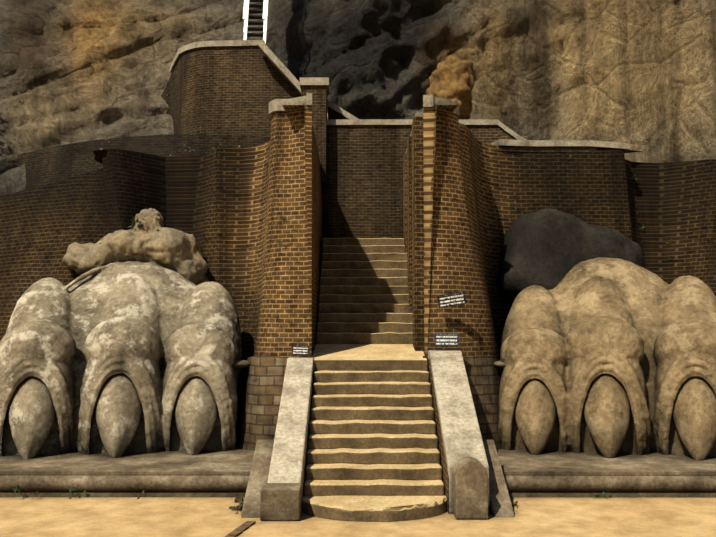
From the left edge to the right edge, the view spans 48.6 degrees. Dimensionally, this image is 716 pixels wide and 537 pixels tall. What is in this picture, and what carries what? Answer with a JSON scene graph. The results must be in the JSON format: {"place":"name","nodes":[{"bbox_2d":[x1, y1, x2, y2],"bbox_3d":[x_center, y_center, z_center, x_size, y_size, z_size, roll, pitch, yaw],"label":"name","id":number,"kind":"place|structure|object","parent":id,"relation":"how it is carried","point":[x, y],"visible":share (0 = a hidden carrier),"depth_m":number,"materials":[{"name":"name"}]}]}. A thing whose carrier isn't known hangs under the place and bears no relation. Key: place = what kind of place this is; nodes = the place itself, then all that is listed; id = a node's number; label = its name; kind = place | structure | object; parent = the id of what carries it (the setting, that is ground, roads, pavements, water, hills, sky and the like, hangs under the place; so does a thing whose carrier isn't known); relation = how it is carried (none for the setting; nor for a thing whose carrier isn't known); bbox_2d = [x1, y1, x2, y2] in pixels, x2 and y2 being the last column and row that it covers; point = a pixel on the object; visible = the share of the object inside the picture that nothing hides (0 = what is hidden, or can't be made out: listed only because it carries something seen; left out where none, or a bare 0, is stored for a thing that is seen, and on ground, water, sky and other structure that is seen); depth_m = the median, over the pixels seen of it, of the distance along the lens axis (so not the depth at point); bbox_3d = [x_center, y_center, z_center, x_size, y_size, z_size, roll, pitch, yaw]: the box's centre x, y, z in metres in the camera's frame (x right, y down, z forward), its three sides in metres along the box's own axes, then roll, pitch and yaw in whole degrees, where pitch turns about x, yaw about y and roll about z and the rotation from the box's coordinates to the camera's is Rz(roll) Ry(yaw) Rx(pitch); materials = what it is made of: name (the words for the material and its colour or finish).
{"place":"outdoors","nodes":[
{"label":"outdoors","id":0,"kind":"place"},
{"bbox_2d":[0,0,715,195],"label":"cliff","id":1,"kind":"structure","parent":0,"point":[638,75],"depth_m":28.74,"materials":[{"name":"brown stone"}]},
{"bbox_2d":[161,46,301,136],"bbox_3d":[-6.540,-4.645,30.301,11.300,6.105,5.878,0,-5,0],"label":"bastion","id":2,"kind":"object","parent":1,"relation":"on","point":[221,90],"visible":0.29,"depth_m":27.81,"materials":[{"name":"brick"}]},
{"bbox_2d":[170,40,264,72],"bbox_3d":[-5.163,-7.706,28.902,3.737,0.619,2.123,0,-5,0],"label":"wall coping","id":3,"kind":"object","parent":2,"relation":"on","point":[221,43],"visible":0.56,"depth_m":27.96,"materials":[{"name":"beige stone"}]},
{"bbox_2d":[243,0,268,43],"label":"ladder rails","id":4,"kind":"object","parent":2,"relation":"on","point":[246,10],"visible":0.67,"depth_m":28.45,"materials":[{"name":"white metal"}]},
{"bbox_2d":[247,0,263,39],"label":"ladder treads","id":5,"kind":"object","parent":4,"relation":"attached to","point":[255,22],"visible":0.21,"depth_m":28.83,"materials":[{"name":"black metal"}]},
{"bbox_2d":[257,40,327,119],"bbox_3d":[-2.180,-6.418,27.405,2.569,2.853,0.480,0,-5,0],"label":"parapet coping","id":6,"kind":"object","parent":2,"relation":"on","point":[279,65],"visible":0.64,"depth_m":27.23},
{"bbox_2d":[426,55,473,118],"bbox_3d":[3.076,-5.609,27.696,1.904,3.770,1.966,0,-5,0],"label":"boulder","id":7,"kind":"object","parent":1,"relation":"on","point":[451,78],"visible":0.56,"depth_m":27.04,"materials":[{"name":"brown stone"}]},
{"bbox_2d":[0,497,715,536],"bbox_3d":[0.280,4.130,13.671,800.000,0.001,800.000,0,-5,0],"label":"ground","id":8,"kind":"structure","parent":0,"point":[218,517],"depth_m":12.70,"materials":[{"name":"beige sand"}]},
{"bbox_2d":[0,435,254,496],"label":"plinth","id":9,"kind":"structure","parent":8,"relation":"on","point":[185,474],"depth_m":14.64,"materials":[{"name":"grey stone"}]},
{"bbox_2d":[0,260,241,455],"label":"lion paw sculpture","id":10,"kind":"object","parent":9,"relation":"on","point":[159,336],"visible":0.67,"depth_m":17.13,"materials":[{"name":"grey stone"}]},
{"bbox_2d":[8,373,217,458],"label":"claws","id":11,"kind":"object","parent":10,"relation":"attached to","point":[32,411],"visible":0.9,"depth_m":16.51,"materials":[{"name":"grey stone"}]},
{"bbox_2d":[62,208,208,284],"bbox_3d":[-5.630,-0.115,20.639,3.789,2.879,2.376,0,-5,0],"label":"weathered rock","id":12,"kind":"object","parent":10,"relation":"on","point":[176,250],"visible":0.54,"depth_m":19.81,"materials":[{"name":"beige stone"}]},
{"bbox_2d":[0,105,321,434],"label":"wall","id":13,"kind":"structure","parent":9,"relation":"on","point":[238,213],"depth_m":20.74,"materials":[{"name":"brick"}]},
{"bbox_2d":[18,134,270,189],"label":"wall","id":14,"kind":"structure","parent":13,"relation":"on","point":[47,166],"depth_m":25.34,"materials":[{"name":"brick"}]},
{"bbox_2d":[233,360,249,367],"bbox_3d":[-2.663,2.157,17.914,0.600,0.180,0.600,0,-5,0],"label":"dewclaw","id":15,"kind":"object","parent":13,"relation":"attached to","point":[241,363],"visible":0.67,"depth_m":17.69,"materials":[{"name":"grey stone"}]},
{"bbox_2d":[269,93,312,120],"bbox_3d":[-1.586,-3.752,18.445,1.117,0.283,1.336,0,-5,0],"label":"wall coping","id":16,"kind":"object","parent":13,"relation":"on","point":[275,105],"depth_m":18.23,"materials":[{"name":"beige stone"}]},
{"bbox_2d":[292,345,308,354],"bbox_3d":[-1.234,1.751,16.983,0.364,0.211,0.082,0,-5,0],"label":"sign","id":17,"kind":"object","parent":13,"relation":"attached to","point":[299,350],"visible":1,"depth_m":16.98,"materials":[{"name":"grey"}]},
{"bbox_2d":[302,86,326,184],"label":"pier","id":18,"kind":"structure","parent":13,"relation":"on","point":[319,105],"depth_m":23.94,"materials":[{"name":"brick"}]},
{"bbox_2d":[300,77,329,94],"bbox_3d":[-1.321,-5.620,24.447,0.880,0.230,1.010,0,-5,0],"label":"pier cap","id":19,"kind":"object","parent":18,"relation":"on","point":[314,81],"visible":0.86,"depth_m":23.95,"materials":[{"name":"beige stone"}]},
{"bbox_2d":[237,356,312,450],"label":"stone block wall","id":20,"kind":"structure","parent":9,"relation":"on","point":[263,387],"depth_m":17.31,"materials":[{"name":"brown brick"}]},
{"bbox_2d":[241,440,301,520],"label":"parapet end block","id":21,"kind":"structure","parent":8,"relation":"on","point":[264,500],"depth_m":12.97,"materials":[{"name":"brown stone"}]},
{"bbox_2d":[267,357,313,497],"bbox_3d":[-1.235,3.019,15.291,0.565,2.470,4.050,0,-5,0],"label":"balustrade","id":22,"kind":"object","parent":8,"relation":"on","point":[288,463],"visible":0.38,"depth_m":14.78,"materials":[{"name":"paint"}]},
{"bbox_2d":[0,113,609,498],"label":"plants","id":23,"kind":"object","parent":8,"relation":"on","point":[18,486],"visible":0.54,"depth_m":14.49,"materials":[{"name":"green plant"}]},
{"bbox_2d":[26,136,671,513],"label":"weeds","id":24,"kind":"object","parent":8,"relation":"on","point":[511,499],"visible":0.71,"depth_m":14.48,"materials":[{"name":"green plant"}]},
{"bbox_2d":[225,497,516,536],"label":"debris","id":25,"kind":"object","parent":8,"relation":"on","point":[242,528],"visible":0.58,"depth_m":12.38,"materials":[{"name":"brown wood"}]},
{"bbox_2d":[302,370,446,521],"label":"stairs","id":26,"kind":"structure","parent":8,"relation":"on","point":[373,453],"depth_m":14.64,"materials":[{"name":"beige stone"}]},
{"bbox_2d":[312,344,426,371],"bbox_3d":[0.238,2.019,18.125,2.500,0.573,2.250,0,-5,0],"label":"landing","id":27,"kind":"object","parent":26,"relation":"on","point":[361,357],"visible":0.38,"depth_m":17.33,"materials":[{"name":"beige stone"}]},
{"bbox_2d":[428,350,488,513],"bbox_3d":[1.860,2.945,15.316,0.685,2.620,4.000,0,-5,0],"label":"balustrade","id":28,"kind":"object","parent":8,"relation":"on","point":[460,430],"visible":0.52,"depth_m":14.74,"materials":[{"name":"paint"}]},
{"bbox_2d":[428,359,448,513],"bbox_3d":[1.514,3.020,15.185,0.001,2.450,3.750,0,-5,0],"label":"balustrade","id":29,"kind":"object","parent":28,"relation":"attached to","point":[443,465],"visible":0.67,"depth_m":14.63,"materials":[{"name":"stone"}]},
{"bbox_2d":[452,440,513,519],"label":"parapet end block","id":30,"kind":"structure","parent":8,"relation":"on","point":[470,488],"depth_m":12.86,"materials":[{"name":"brown stone"}]},
{"bbox_2d":[497,449,715,497],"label":"plinth","id":31,"kind":"structure","parent":8,"relation":"on","point":[544,474],"depth_m":14.62,"materials":[{"name":"stone"}]},
{"bbox_2d":[423,356,502,449],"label":"stone block wall","id":32,"kind":"structure","parent":31,"relation":"on","point":[484,376],"depth_m":17.41,"materials":[{"name":"brown brick"}]},
{"bbox_2d":[423,105,715,358],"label":"wall","id":33,"kind":"structure","parent":31,"relation":"on","point":[480,198],"depth_m":21.17,"materials":[{"name":"brick"}]},
{"bbox_2d":[316,238,412,343],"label":"stairs","id":34,"kind":"structure","parent":33,"relation":"attached to","point":[364,297],"depth_m":20.77,"materials":[{"name":"beige stone"}]},
{"bbox_2d":[403,116,423,350],"bbox_3d":[1.502,-0.580,20.659,0.380,5.653,4.600,0,-5,0],"label":"wall side","id":35,"kind":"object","parent":33,"relation":"attached to","point":[413,198],"visible":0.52,"depth_m":18.52,"materials":[{"name":"brick"}]},
{"bbox_2d":[406,112,422,151],"bbox_3d":[1.694,-3.452,21.587,0.600,0.160,5.400,0,-5,0],"label":"coping","id":36,"kind":"object","parent":33,"relation":"on","point":[419,114],"visible":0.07,"depth_m":18.90,"materials":[{"name":"beige stone"}]},
{"bbox_2d":[423,93,458,120],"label":"coping wall","id":37,"kind":"structure","parent":33,"relation":"on","point":[432,100],"depth_m":18.13,"materials":[{"name":"beige stone"}]},
{"bbox_2d":[434,333,458,345],"bbox_3d":[1.905,1.525,17.025,0.520,0.270,0.042,0,-5,0],"label":"sign","id":38,"kind":"object","parent":33,"relation":"attached to","point":[446,339],"visible":1,"depth_m":17.02,"materials":[{"name":"grey"}]},
{"bbox_2d":[437,291,466,307],"bbox_3d":[2.036,0.678,17.212,0.655,0.364,0.034,0,-5,-3],"label":"sign","id":39,"kind":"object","parent":33,"relation":"attached to","point":[452,299],"depth_m":17.20,"materials":[{"name":"black metal"}]},
{"bbox_2d":[322,125,641,246],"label":"back wall","id":40,"kind":"structure","parent":33,"relation":"attached to","point":[362,193],"depth_m":24.24,"materials":[{"name":"brick"}]},
{"bbox_2d":[328,107,346,119],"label":"parapet","id":41,"kind":"structure","parent":40,"relation":"on","point":[333,115],"depth_m":24.94,"materials":[{"name":"brick"}]},
{"bbox_2d":[327,100,357,118],"bbox_3d":[-0.448,-4.845,24.971,1.196,0.932,0.880,0,-5,0],"label":"parapet coping","id":42,"kind":"object","parent":41,"relation":"on","point":[339,110],"visible":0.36,"depth_m":24.78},
{"bbox_2d":[327,119,582,139],"bbox_3d":[2.683,-3.885,24.025,8.642,1.414,2.268,-1,-5,18],"label":"wall coping","id":43,"kind":"object","parent":40,"relation":"on","point":[409,122],"visible":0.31,"depth_m":24.30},
{"bbox_2d":[494,360,505,367],"bbox_3d":[3.337,2.148,17.803,0.600,0.180,0.600,0,-5,0],"label":"dewclaw","id":44,"kind":"object","parent":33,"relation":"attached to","point":[500,364],"visible":0.38,"depth_m":17.62,"materials":[{"name":"beige stone"}]},
{"bbox_2d":[492,139,630,149],"bbox_3d":[5.563,-3.364,21.747,3.747,0.218,0.493,0,-5,-3],"label":"wall coping","id":45,"kind":"object","parent":33,"relation":"on","point":[556,143],"depth_m":21.54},
{"bbox_2d":[498,146,629,152],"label":"coping wall","id":46,"kind":"structure","parent":33,"relation":"on","point":[545,149],"depth_m":21.59,"materials":[{"name":"brick"}]},
{"bbox_2d":[498,257,715,456],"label":"lion paw sculpture","id":47,"kind":"object","parent":31,"relation":"on","point":[646,338],"visible":0.65,"depth_m":17.14,"materials":[{"name":"beige stone"}]},
{"bbox_2d":[496,208,643,304],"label":"boulder","id":48,"kind":"structure","parent":47,"relation":"on","point":[548,249],"depth_m":19.80,"materials":[{"name":"grey stone"}]},
{"bbox_2d":[514,374,715,460],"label":"claws","id":49,"kind":"object","parent":47,"relation":"attached to","point":[607,409],"visible":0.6,"depth_m":16.43,"materials":[{"name":"beige stone"}]}
]}

